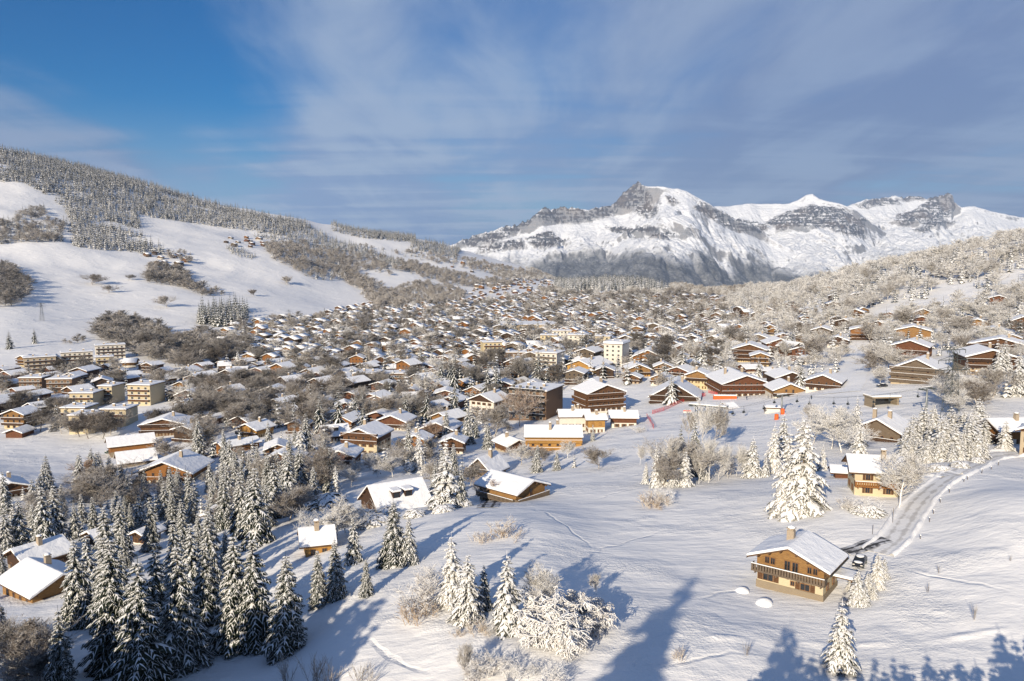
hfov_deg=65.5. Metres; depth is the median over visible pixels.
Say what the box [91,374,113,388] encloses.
chalet
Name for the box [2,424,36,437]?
chalet
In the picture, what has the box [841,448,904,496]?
chalet
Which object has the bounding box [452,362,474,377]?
chalet
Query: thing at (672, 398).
spruce tree
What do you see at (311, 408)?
bare tree
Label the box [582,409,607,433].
chalet
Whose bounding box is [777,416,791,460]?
spruce tree
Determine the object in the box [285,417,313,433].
chalet
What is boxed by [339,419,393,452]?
chalet
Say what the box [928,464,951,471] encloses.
evergreen shrub
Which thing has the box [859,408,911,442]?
chalet
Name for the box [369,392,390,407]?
chalet
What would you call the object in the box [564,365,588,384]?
chalet
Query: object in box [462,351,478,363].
chalet
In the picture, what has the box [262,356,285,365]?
chalet
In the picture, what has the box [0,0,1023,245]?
sky
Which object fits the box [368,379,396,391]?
chalet
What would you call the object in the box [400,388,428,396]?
chalet
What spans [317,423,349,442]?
chalet
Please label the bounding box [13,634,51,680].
bare tree
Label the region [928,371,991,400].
bare tree
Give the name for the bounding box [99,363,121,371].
chalet
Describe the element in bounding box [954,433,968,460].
spruce tree
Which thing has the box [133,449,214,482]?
chalet
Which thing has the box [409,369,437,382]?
chalet
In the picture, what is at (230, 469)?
bare tree
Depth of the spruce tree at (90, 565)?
144.33 m
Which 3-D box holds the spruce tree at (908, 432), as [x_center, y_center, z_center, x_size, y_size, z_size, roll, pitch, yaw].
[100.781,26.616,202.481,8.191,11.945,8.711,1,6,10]
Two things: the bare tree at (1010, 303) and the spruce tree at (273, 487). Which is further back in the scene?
the bare tree at (1010, 303)
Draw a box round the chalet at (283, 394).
[273,389,299,397]
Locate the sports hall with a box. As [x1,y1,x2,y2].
[500,321,557,330]
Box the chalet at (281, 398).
[268,393,294,411]
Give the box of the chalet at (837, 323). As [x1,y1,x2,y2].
[833,315,855,329]
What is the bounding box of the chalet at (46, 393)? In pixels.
[22,388,53,400]
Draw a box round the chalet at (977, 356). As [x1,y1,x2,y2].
[951,342,1019,374]
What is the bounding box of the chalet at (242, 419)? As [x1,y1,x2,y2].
[229,414,254,428]
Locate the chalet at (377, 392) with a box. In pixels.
[366,389,390,399]
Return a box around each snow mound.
[735,586,749,593]
[755,597,772,606]
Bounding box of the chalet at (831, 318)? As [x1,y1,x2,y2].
[830,314,841,324]
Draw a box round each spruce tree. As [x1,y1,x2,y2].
[0,472,15,515]
[0,508,19,557]
[0,546,7,574]
[0,604,10,624]
[5,332,14,349]
[9,499,32,546]
[24,480,37,521]
[27,503,35,541]
[30,330,37,343]
[30,484,58,541]
[34,478,40,491]
[38,463,50,496]
[38,473,47,498]
[41,455,58,490]
[41,605,78,680]
[42,464,57,498]
[46,482,72,539]
[57,537,94,631]
[59,486,67,516]
[67,501,81,538]
[70,455,84,494]
[76,494,88,524]
[76,535,131,680]
[81,530,97,593]
[83,533,120,635]
[85,448,94,473]
[86,497,99,529]
[91,452,100,476]
[91,503,126,579]
[97,452,103,467]
[102,457,110,474]
[103,558,176,680]
[107,461,121,496]
[107,499,116,524]
[112,490,121,514]
[112,501,136,557]
[117,551,133,598]
[118,463,124,492]
[119,530,133,568]
[121,475,132,502]
[121,482,133,511]
[122,497,127,523]
[126,503,138,532]
[133,493,145,527]
[139,494,161,552]
[140,472,152,500]
[144,538,166,629]
[155,481,168,520]
[156,470,162,503]
[158,543,217,678]
[160,521,185,589]
[164,467,181,508]
[164,492,178,534]
[165,494,178,519]
[172,496,193,547]
[173,468,184,494]
[174,474,183,502]
[177,530,190,562]
[179,523,201,599]
[181,470,198,512]
[186,486,197,524]
[190,419,208,455]
[191,514,204,541]
[191,543,224,626]
[194,526,201,560]
[199,511,223,584]
[201,500,220,550]
[204,462,212,492]
[207,483,214,507]
[207,535,247,658]
[212,475,218,494]
[212,475,232,532]
[216,462,226,487]
[218,431,228,462]
[218,447,227,476]
[219,527,228,572]
[221,466,236,502]
[224,439,233,471]
[226,473,246,542]
[226,532,276,656]
[229,460,240,490]
[230,448,239,476]
[234,464,275,551]
[238,460,245,485]
[244,451,252,482]
[245,474,252,492]
[251,444,262,480]
[257,551,307,665]
[260,485,277,526]
[261,455,270,491]
[262,423,272,454]
[266,463,288,518]
[275,459,281,490]
[277,449,289,477]
[279,451,298,495]
[285,434,294,471]
[290,460,296,482]
[291,426,297,445]
[293,427,309,457]
[293,446,308,486]
[297,471,305,487]
[302,414,315,451]
[306,549,328,610]
[308,467,320,497]
[313,397,327,433]
[322,448,334,492]
[324,540,347,602]
[329,467,342,494]
[331,390,345,423]
[342,517,363,566]
[352,394,360,410]
[357,405,365,425]
[357,560,373,598]
[376,502,406,569]
[400,518,419,566]
[401,392,409,411]
[403,424,414,461]
[409,438,425,472]
[417,391,430,423]
[424,453,463,509]
[428,463,438,494]
[433,536,462,610]
[436,358,445,378]
[438,448,444,468]
[439,412,451,437]
[445,363,451,380]
[445,555,487,628]
[448,358,460,389]
[448,444,459,474]
[449,382,459,408]
[454,468,469,505]
[462,408,476,444]
[463,404,478,432]
[472,419,479,437]
[478,565,494,611]
[479,366,492,392]
[482,423,493,449]
[485,556,526,639]
[494,367,501,387]
[528,447,543,472]
[530,352,543,380]
[552,451,561,470]
[590,425,595,441]
[640,462,649,484]
[647,444,662,487]
[660,452,668,486]
[662,373,681,405]
[666,462,679,487]
[675,346,688,364]
[677,452,695,487]
[690,420,700,476]
[696,344,705,364]
[698,466,710,479]
[740,437,762,478]
[753,357,762,377]
[761,457,770,477]
[763,433,796,518]
[764,426,783,473]
[774,414,832,521]
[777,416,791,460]
[792,364,806,385]
[816,444,827,470]
[820,599,861,676]
[845,399,868,446]
[845,569,865,608]
[845,580,854,591]
[846,425,867,464]
[858,585,872,608]
[863,571,872,594]
[866,554,886,590]
[869,583,879,599]
[882,558,890,580]
[892,425,914,455]
[896,438,910,458]
[899,415,923,448]
[904,436,913,454]
[909,440,914,454]
[911,426,920,441]
[912,419,923,440]
[913,439,919,452]
[913,440,922,458]
[916,441,926,463]
[917,405,929,433]
[920,420,937,442]
[920,438,933,463]
[921,417,929,440]
[927,403,939,432]
[930,418,949,448]
[933,431,949,462]
[933,435,948,462]
[934,417,953,435]
[944,444,958,461]
[945,406,955,426]
[946,426,964,458]
[948,410,958,432]
[951,409,967,431]
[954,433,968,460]
[960,411,982,437]
[960,414,985,454]
[961,361,971,374]
[961,427,970,451]
[965,410,982,433]
[965,443,975,458]
[971,397,988,419]
[972,430,984,459]
[981,418,995,443]
[981,436,992,458]
[992,347,1008,380]
[994,421,1015,451]
[1001,342,1013,374]
[1007,353,1023,396]
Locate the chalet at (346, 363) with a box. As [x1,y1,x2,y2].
[335,361,350,368]
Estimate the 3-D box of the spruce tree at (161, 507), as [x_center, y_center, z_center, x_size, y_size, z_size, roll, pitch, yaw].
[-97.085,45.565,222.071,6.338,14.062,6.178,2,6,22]
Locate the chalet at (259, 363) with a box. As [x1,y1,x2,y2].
[249,360,263,366]
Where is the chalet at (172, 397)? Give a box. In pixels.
[165,387,186,399]
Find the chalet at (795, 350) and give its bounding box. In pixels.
[789,345,810,360]
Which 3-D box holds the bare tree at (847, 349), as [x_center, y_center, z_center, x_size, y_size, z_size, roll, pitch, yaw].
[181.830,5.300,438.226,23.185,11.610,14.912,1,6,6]
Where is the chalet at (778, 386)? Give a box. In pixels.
[763,376,805,397]
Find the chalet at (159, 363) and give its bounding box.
[141,360,165,372]
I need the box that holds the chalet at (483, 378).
[475,372,493,383]
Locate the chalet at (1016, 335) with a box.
[1010,333,1022,339]
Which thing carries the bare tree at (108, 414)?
on the ground at (678, 570)
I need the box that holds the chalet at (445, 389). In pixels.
[432,386,458,396]
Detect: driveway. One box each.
[476,500,500,507]
[839,537,892,554]
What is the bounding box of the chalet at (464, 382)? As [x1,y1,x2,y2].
[457,376,474,391]
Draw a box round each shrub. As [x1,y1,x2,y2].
[0,640,44,680]
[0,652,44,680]
[273,652,301,680]
[290,500,311,511]
[295,652,328,680]
[307,492,347,511]
[316,655,343,680]
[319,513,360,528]
[345,662,370,680]
[355,508,377,517]
[356,514,388,529]
[365,662,381,680]
[377,506,390,514]
[387,573,445,615]
[393,591,442,625]
[402,508,426,518]
[405,563,442,591]
[431,503,456,513]
[449,627,466,637]
[455,648,508,680]
[457,500,473,507]
[460,617,491,636]
[467,531,490,543]
[471,646,520,677]
[477,514,523,542]
[487,622,496,635]
[497,653,537,679]
[509,585,598,660]
[522,659,551,678]
[528,660,572,680]
[537,601,597,661]
[560,589,619,639]
[628,425,645,432]
[640,497,668,509]
[649,486,675,503]
[670,647,685,661]
[708,460,741,474]
[836,496,862,509]
[848,503,865,516]
[851,496,883,513]
[860,504,888,518]
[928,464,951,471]
[948,460,970,468]
[969,457,984,462]
[971,604,977,619]
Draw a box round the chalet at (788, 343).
[775,340,800,356]
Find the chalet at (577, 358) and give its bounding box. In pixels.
[571,355,584,361]
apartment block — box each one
[17,373,51,389]
[22,353,56,373]
[44,374,81,393]
[59,402,98,424]
[60,348,93,366]
[67,409,104,433]
[68,388,104,406]
[94,342,125,358]
[95,353,113,366]
[96,381,125,403]
[99,403,138,426]
[126,379,165,405]
[353,368,383,386]
[384,369,411,382]
[480,339,502,360]
[503,349,526,357]
[507,381,563,419]
[534,348,565,369]
[540,332,557,339]
[551,328,571,336]
[567,332,588,346]
[594,333,612,342]
[603,339,629,365]
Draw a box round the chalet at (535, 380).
[529,378,543,381]
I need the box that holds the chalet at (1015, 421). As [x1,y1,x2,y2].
[977,412,1023,444]
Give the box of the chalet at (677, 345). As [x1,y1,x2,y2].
[671,343,681,350]
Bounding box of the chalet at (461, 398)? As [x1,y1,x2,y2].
[444,393,469,408]
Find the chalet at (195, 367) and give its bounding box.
[178,364,203,372]
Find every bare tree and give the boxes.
[0,373,16,390]
[0,500,76,528]
[0,610,69,678]
[0,615,83,680]
[0,619,64,658]
[1,389,33,408]
[7,485,85,516]
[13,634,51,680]
[21,389,44,402]
[21,407,56,431]
[33,395,64,410]
[36,358,71,372]
[37,413,67,433]
[49,395,79,403]
[49,457,151,500]
[51,361,89,373]
[53,398,70,412]
[57,469,131,512]
[58,418,84,436]
[63,410,95,438]
[65,456,103,474]
[75,407,138,434]
[76,358,99,365]
[77,274,110,284]
[78,355,96,364]
[90,415,127,438]
[101,284,120,292]
[101,319,123,326]
[108,356,125,369]
[108,370,127,381]
[118,474,143,490]
[121,484,152,505]
[125,274,135,278]
[128,330,159,340]
[132,342,161,359]
[133,340,165,354]
[135,333,159,343]
[137,477,184,501]
[142,367,179,382]
[143,408,168,418]
[149,296,175,307]
[149,439,189,456]
[162,414,234,442]
[164,337,182,349]
[166,365,198,378]
[169,401,201,415]
[172,351,196,364]
[172,351,202,365]
[172,382,218,397]
[175,380,193,392]
[180,344,194,348]
[181,377,202,386]
[182,346,198,353]
[182,394,219,417]
[186,422,226,444]
[186,428,218,448]
[190,388,221,397]
[191,351,206,362]
[192,388,218,395]
[193,375,213,386]
[195,372,208,378]
[196,343,217,351]
[198,472,219,481]
[201,379,228,388]
[201,383,246,399]
[201,487,238,516]
[202,373,234,390]
[203,396,236,412]
[204,347,229,360]
[206,391,222,398]
[209,394,220,412]
[213,337,237,346]
[214,340,241,356]
[214,372,231,382]
[215,398,250,422]
[217,386,276,401]
[218,465,239,474]
[219,397,246,409]
[220,368,258,385]
[223,378,250,387]
[223,402,244,415]
[225,368,256,377]
[229,412,249,425]
[229,480,266,502]
[230,399,267,412]
[235,449,310,482]
[236,447,251,459]
[245,408,281,421]
[246,376,273,389]
[247,345,274,357]
[249,374,279,383]
[253,367,285,384]
[255,386,279,398]
[255,397,274,405]
[261,399,274,412]
[264,365,295,375]
[264,480,322,520]
[268,375,298,384]
[272,401,327,427]
[273,402,292,417]
[274,485,324,516]
[277,381,311,395]
[279,447,348,469]
[280,276,293,284]
[283,377,304,384]
[283,395,309,406]
[290,359,307,373]
[292,494,388,538]
[293,450,354,477]
[294,384,318,397]
[295,402,315,419]
[296,368,317,384]
[301,400,330,418]
[302,445,340,492]
[303,397,335,409]
[306,391,330,402]
[307,429,334,447]
[309,423,334,438]
[310,377,330,392]
[312,407,337,419]
[319,364,343,375]
[320,355,346,369]
[321,380,351,395]
[322,501,368,532]
[325,374,359,385]
[326,370,347,384]
[336,458,365,479]
[341,407,351,414]
[342,330,362,339]
[343,347,364,358]
[344,468,360,485]
[348,384,369,394]
[350,369,371,377]
[355,393,374,401]
[356,397,381,414]
[359,450,376,469]
[362,452,389,476]
[368,397,416,410]
[369,369,391,381]
[370,391,413,404]
[370,453,402,476]
[375,379,395,390]
[375,437,417,453]
[385,445,416,467]
[393,392,419,411]
[394,381,411,397]
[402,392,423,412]
[403,364,427,375]
[409,396,443,413]
[412,375,440,390]
[415,388,447,400]
[417,446,447,463]
[418,461,442,474]
[420,421,443,439]
[420,438,440,449]
[425,456,458,478]
[426,405,450,415]
[427,365,447,377]
[429,361,473,376]
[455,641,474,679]
[460,364,490,383]
[461,459,487,485]
[468,400,530,436]
[472,356,499,368]
[472,479,498,492]
[480,348,497,360]
[482,382,508,392]
[489,346,512,367]
[492,367,512,378]
[499,388,548,426]
[503,439,544,464]
[506,359,537,375]
[507,354,534,364]
[518,559,562,600]
[525,446,554,460]
[531,362,568,382]
[560,441,575,457]
[561,339,584,348]
[581,445,615,468]
[587,574,600,589]
[626,330,646,341]
[629,339,642,349]
[630,336,649,348]
[633,434,728,471]
[637,446,647,460]
[644,434,684,466]
[645,352,658,368]
[649,342,685,360]
[650,333,678,344]
[650,446,682,486]
[668,349,684,359]
[680,407,701,439]
[682,340,701,355]
[687,437,720,482]
[689,345,713,356]
[690,396,727,442]
[690,447,715,478]
[700,346,727,356]
[702,337,726,350]
[707,334,732,344]
[709,400,730,438]
[712,355,738,368]
[713,441,733,479]
[717,443,737,477]
[720,327,739,339]
[720,339,737,349]
[731,331,755,342]
[734,446,749,475]
[736,443,757,472]
[776,319,798,331]
[776,340,795,354]
[778,321,828,334]
[789,349,833,368]
[790,407,827,442]
[796,280,820,293]
[796,337,831,356]
[798,328,832,342]
[799,403,822,422]
[800,325,811,338]
[805,402,862,448]
[808,332,832,349]
[815,409,881,451]
[820,341,859,354]
[825,305,842,316]
[826,347,844,363]
[836,305,855,317]
[843,298,859,308]
[848,316,875,325]
[850,290,886,305]
[850,350,886,371]
[851,336,891,352]
[853,291,875,307]
[856,321,885,341]
[857,267,878,280]
[865,279,886,294]
[865,343,889,359]
[866,311,888,321]
[870,316,905,331]
[870,326,891,341]
[870,447,936,506]
[871,363,888,382]
[874,347,920,364]
[874,350,893,368]
[876,282,897,300]
[879,343,895,351]
[880,272,904,288]
[884,331,906,341]
[886,273,909,286]
[891,310,911,324]
[894,301,927,310]
[896,308,922,324]
[913,298,947,310]
[920,368,967,389]
[922,261,948,277]
[922,313,942,330]
[924,372,978,383]
[928,304,957,321]
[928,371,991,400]
[932,378,971,410]
[933,308,958,327]
[933,331,952,347]
[939,315,960,332]
[941,386,972,415]
[947,314,976,336]
[949,297,1006,316]
[949,321,1001,340]
[950,379,1008,411]
[951,334,979,346]
[959,252,977,267]
[959,325,996,338]
[962,367,1023,396]
[966,261,989,279]
[969,375,989,385]
[972,301,996,317]
[974,258,996,275]
[975,259,1001,272]
[977,322,1015,337]
[978,364,1009,383]
[982,307,1013,322]
[984,246,1006,260]
[984,305,1016,314]
[992,279,1023,299]
[995,297,1018,310]
[999,341,1023,359]
[1000,289,1023,307]
[1001,319,1023,335]
[1002,346,1020,355]
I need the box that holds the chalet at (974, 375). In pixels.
[957,370,993,383]
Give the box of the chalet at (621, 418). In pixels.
[607,406,638,427]
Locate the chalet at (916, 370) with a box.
[888,352,951,383]
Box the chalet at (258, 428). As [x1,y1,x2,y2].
[234,417,276,437]
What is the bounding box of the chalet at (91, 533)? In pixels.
[79,523,116,545]
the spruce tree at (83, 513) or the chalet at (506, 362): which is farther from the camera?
the chalet at (506, 362)
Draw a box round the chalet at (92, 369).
[68,364,101,381]
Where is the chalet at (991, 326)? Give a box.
[983,323,1014,333]
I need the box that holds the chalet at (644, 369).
[623,359,651,376]
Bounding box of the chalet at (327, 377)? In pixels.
[305,375,332,390]
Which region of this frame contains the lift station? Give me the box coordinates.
[688,402,728,414]
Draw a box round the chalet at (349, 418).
[329,410,365,428]
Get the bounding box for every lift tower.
[775,393,789,413]
[918,386,935,410]
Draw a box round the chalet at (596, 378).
[584,376,603,381]
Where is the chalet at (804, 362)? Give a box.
[799,353,812,364]
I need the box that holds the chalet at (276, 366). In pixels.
[267,359,295,372]
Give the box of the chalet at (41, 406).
[21,398,55,414]
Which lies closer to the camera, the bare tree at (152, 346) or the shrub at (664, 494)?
the shrub at (664, 494)
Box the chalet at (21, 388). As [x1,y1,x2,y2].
[7,385,35,391]
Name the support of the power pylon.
on the ground at (678, 570)
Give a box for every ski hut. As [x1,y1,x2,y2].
[721,402,739,408]
[763,405,780,412]
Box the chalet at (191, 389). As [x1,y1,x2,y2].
[173,387,199,399]
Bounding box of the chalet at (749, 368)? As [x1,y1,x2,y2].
[736,363,764,373]
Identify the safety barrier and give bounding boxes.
[713,394,736,398]
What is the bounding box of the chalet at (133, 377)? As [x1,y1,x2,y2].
[112,373,140,384]
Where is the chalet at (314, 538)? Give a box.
[297,518,336,556]
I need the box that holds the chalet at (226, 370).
[219,365,242,374]
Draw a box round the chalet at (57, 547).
[3,534,73,567]
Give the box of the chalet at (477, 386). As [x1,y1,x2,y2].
[462,381,485,395]
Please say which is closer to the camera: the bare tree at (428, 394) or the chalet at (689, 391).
the chalet at (689, 391)
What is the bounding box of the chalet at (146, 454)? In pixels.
[114,447,157,467]
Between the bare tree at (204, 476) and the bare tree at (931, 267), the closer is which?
the bare tree at (204, 476)
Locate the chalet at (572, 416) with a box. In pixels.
[556,404,590,430]
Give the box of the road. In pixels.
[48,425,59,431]
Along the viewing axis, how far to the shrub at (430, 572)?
122.33 m
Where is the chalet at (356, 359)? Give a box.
[348,352,365,365]
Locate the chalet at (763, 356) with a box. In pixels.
[749,350,770,366]
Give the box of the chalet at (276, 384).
[268,383,282,390]
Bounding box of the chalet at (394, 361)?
[384,356,400,363]
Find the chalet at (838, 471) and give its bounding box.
[827,464,847,477]
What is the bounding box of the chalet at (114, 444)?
[104,432,155,457]
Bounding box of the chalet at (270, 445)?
[263,437,291,455]
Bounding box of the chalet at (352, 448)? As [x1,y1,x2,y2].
[329,441,363,467]
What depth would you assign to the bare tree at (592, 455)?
231.18 m
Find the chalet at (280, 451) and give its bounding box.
[261,444,307,464]
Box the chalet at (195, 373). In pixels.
[184,371,207,378]
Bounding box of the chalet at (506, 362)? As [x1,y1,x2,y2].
[503,355,527,369]
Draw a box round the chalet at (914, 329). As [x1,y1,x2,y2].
[894,322,932,339]
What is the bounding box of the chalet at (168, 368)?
[153,366,174,374]
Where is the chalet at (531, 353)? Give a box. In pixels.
[521,348,538,357]
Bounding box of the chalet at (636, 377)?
[622,372,643,383]
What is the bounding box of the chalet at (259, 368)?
[248,365,270,372]
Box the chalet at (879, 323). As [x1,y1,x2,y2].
[872,318,885,326]
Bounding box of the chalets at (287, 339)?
[15,236,869,367]
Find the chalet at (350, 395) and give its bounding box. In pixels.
[344,390,362,400]
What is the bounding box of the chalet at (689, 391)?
[648,375,702,403]
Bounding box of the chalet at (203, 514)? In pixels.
[199,504,234,521]
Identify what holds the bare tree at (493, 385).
on the ground at (678, 570)
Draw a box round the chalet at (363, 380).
[343,373,370,391]
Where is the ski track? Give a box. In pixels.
[822,343,868,394]
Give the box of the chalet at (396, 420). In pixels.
[376,408,417,430]
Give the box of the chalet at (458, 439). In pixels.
[437,429,468,453]
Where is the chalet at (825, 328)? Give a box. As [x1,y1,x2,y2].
[810,323,833,337]
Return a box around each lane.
[860,448,1023,556]
[926,469,962,476]
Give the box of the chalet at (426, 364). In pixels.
[421,361,435,371]
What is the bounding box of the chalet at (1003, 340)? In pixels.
[966,333,1023,354]
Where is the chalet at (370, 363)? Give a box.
[354,360,379,369]
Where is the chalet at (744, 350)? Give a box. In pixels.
[732,339,769,361]
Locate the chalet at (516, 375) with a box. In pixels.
[510,370,528,379]
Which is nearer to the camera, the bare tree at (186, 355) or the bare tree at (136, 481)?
the bare tree at (136, 481)
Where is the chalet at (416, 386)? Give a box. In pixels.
[408,383,427,390]
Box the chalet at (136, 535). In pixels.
[127,521,166,543]
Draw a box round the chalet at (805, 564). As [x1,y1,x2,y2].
[746,525,856,601]
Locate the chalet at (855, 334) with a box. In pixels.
[849,322,879,339]
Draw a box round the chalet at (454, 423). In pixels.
[418,415,462,438]
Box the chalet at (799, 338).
[794,333,806,342]
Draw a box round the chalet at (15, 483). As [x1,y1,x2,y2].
[0,471,30,496]
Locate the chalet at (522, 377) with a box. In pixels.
[512,375,528,383]
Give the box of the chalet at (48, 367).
[42,366,65,372]
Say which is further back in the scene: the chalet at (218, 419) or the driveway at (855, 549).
the chalet at (218, 419)
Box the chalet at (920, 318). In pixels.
[909,314,929,326]
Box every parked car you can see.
[852,554,866,568]
[876,383,887,386]
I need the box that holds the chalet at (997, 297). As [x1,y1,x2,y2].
[988,294,1008,304]
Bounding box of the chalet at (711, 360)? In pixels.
[706,353,721,365]
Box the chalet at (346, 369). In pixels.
[335,366,359,377]
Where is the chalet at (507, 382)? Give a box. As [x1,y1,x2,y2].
[493,377,515,393]
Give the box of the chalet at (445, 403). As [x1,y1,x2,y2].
[416,398,451,415]
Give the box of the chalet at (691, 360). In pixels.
[684,356,700,365]
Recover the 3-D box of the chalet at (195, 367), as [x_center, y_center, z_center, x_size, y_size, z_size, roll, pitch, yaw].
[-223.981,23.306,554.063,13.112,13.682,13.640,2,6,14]
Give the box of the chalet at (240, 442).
[213,435,261,453]
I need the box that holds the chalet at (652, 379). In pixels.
[650,370,674,385]
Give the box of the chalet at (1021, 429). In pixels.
[1015,423,1023,453]
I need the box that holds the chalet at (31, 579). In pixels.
[0,552,72,602]
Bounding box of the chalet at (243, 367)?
[225,366,249,368]
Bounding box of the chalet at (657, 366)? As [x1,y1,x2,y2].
[652,358,673,372]
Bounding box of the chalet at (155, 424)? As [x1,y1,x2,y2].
[137,411,195,436]
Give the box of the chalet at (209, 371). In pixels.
[185,370,215,375]
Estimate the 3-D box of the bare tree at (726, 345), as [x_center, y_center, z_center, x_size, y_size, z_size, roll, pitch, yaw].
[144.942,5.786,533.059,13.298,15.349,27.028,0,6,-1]
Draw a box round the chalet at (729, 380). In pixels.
[704,367,767,396]
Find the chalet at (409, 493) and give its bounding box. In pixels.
[357,477,430,511]
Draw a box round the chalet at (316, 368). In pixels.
[298,364,325,373]
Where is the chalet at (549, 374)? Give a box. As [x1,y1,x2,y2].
[542,363,560,380]
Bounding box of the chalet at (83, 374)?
[64,370,87,382]
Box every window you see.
[311,549,315,555]
[757,572,778,582]
[764,556,769,563]
[770,557,775,564]
[784,560,790,573]
[792,562,798,574]
[795,581,814,593]
[807,566,811,574]
[813,568,817,575]
[862,488,872,493]
[863,474,872,480]
[883,489,893,494]
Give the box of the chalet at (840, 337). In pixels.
[826,332,849,347]
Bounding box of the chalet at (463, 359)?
[450,356,469,362]
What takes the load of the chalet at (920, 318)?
on the ground at (678, 570)
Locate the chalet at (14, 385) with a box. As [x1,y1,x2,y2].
[1,378,18,388]
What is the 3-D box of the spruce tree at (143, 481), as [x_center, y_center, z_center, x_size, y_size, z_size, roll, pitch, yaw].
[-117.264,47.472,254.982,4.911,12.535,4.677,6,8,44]
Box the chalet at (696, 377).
[684,365,710,389]
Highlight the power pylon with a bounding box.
[935,345,969,417]
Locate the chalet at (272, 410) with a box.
[269,404,297,419]
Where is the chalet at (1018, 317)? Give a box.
[1008,314,1023,330]
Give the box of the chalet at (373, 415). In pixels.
[365,407,396,421]
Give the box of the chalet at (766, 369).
[761,366,775,377]
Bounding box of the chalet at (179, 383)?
[171,377,186,388]
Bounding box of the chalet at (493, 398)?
[466,387,508,416]
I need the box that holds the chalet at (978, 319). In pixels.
[966,315,991,329]
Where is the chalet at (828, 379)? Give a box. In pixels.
[803,368,847,392]
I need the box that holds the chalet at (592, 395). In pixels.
[571,377,626,413]
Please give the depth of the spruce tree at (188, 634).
112.76 m
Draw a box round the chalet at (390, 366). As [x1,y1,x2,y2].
[384,364,395,369]
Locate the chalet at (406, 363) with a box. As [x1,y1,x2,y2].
[394,356,422,369]
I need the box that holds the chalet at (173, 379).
[156,373,178,384]
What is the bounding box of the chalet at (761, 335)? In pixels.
[755,330,770,341]
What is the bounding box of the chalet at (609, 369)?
[594,362,615,377]
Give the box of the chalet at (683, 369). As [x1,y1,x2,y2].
[665,364,694,378]
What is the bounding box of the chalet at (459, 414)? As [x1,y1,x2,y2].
[428,406,465,422]
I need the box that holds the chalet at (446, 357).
[439,356,457,365]
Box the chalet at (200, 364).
[192,361,213,368]
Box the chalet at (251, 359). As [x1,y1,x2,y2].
[238,356,256,365]
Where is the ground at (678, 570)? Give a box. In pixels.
[0,150,1023,680]
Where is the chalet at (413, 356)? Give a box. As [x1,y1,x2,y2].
[398,352,418,358]
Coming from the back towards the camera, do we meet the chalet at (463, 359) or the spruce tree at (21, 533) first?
the chalet at (463, 359)
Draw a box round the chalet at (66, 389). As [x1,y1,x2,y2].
[61,383,94,394]
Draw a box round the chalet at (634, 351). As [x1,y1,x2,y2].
[629,348,638,359]
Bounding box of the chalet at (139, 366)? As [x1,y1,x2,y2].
[136,360,149,369]
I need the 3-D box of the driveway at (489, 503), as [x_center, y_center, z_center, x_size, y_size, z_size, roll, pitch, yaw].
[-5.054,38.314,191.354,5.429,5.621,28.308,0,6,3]
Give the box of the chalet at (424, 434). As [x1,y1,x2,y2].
[403,427,434,448]
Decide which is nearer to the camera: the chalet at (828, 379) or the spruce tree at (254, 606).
the spruce tree at (254, 606)
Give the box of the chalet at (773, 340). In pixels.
[760,334,784,354]
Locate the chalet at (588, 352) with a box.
[574,344,602,357]
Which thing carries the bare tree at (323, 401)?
on the ground at (678, 570)
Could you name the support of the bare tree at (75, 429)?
on the ground at (678, 570)
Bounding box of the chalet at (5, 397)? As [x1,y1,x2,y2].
[0,392,20,416]
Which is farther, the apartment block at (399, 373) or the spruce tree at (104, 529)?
the apartment block at (399, 373)
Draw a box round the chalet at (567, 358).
[565,354,571,366]
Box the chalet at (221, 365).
[217,360,231,371]
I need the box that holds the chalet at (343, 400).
[334,398,350,411]
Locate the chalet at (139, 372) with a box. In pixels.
[125,370,142,378]
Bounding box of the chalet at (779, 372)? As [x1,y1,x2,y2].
[764,365,805,382]
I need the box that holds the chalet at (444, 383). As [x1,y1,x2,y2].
[430,380,453,395]
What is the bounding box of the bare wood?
[0,204,1023,513]
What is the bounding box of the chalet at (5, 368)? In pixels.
[0,365,14,371]
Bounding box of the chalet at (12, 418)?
[0,405,40,428]
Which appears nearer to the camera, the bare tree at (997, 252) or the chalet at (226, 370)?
the chalet at (226, 370)
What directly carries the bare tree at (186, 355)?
on the ground at (678, 570)
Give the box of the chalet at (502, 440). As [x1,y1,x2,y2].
[491,431,524,452]
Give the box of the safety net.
[652,393,704,413]
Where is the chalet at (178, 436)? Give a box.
[170,419,207,442]
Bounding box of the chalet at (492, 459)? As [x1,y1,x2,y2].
[465,448,509,477]
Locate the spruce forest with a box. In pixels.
[0,144,1023,541]
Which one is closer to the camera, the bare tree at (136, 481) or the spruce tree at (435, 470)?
the spruce tree at (435, 470)
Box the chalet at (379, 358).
[373,354,386,364]
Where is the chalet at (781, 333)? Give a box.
[774,332,788,337]
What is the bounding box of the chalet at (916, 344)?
[891,335,934,358]
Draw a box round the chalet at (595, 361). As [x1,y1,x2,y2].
[565,355,613,374]
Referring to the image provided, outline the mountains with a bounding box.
[450,181,1023,286]
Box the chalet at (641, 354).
[632,346,660,365]
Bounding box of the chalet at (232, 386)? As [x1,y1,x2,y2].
[213,381,244,397]
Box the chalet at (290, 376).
[275,372,305,386]
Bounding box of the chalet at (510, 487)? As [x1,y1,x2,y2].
[474,469,550,501]
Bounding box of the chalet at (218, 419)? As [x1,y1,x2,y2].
[203,411,228,423]
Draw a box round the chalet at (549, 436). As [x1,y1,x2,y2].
[524,419,582,451]
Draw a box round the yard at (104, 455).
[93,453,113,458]
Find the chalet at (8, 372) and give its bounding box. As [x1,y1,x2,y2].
[0,368,31,378]
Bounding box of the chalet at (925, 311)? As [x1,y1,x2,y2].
[911,305,930,316]

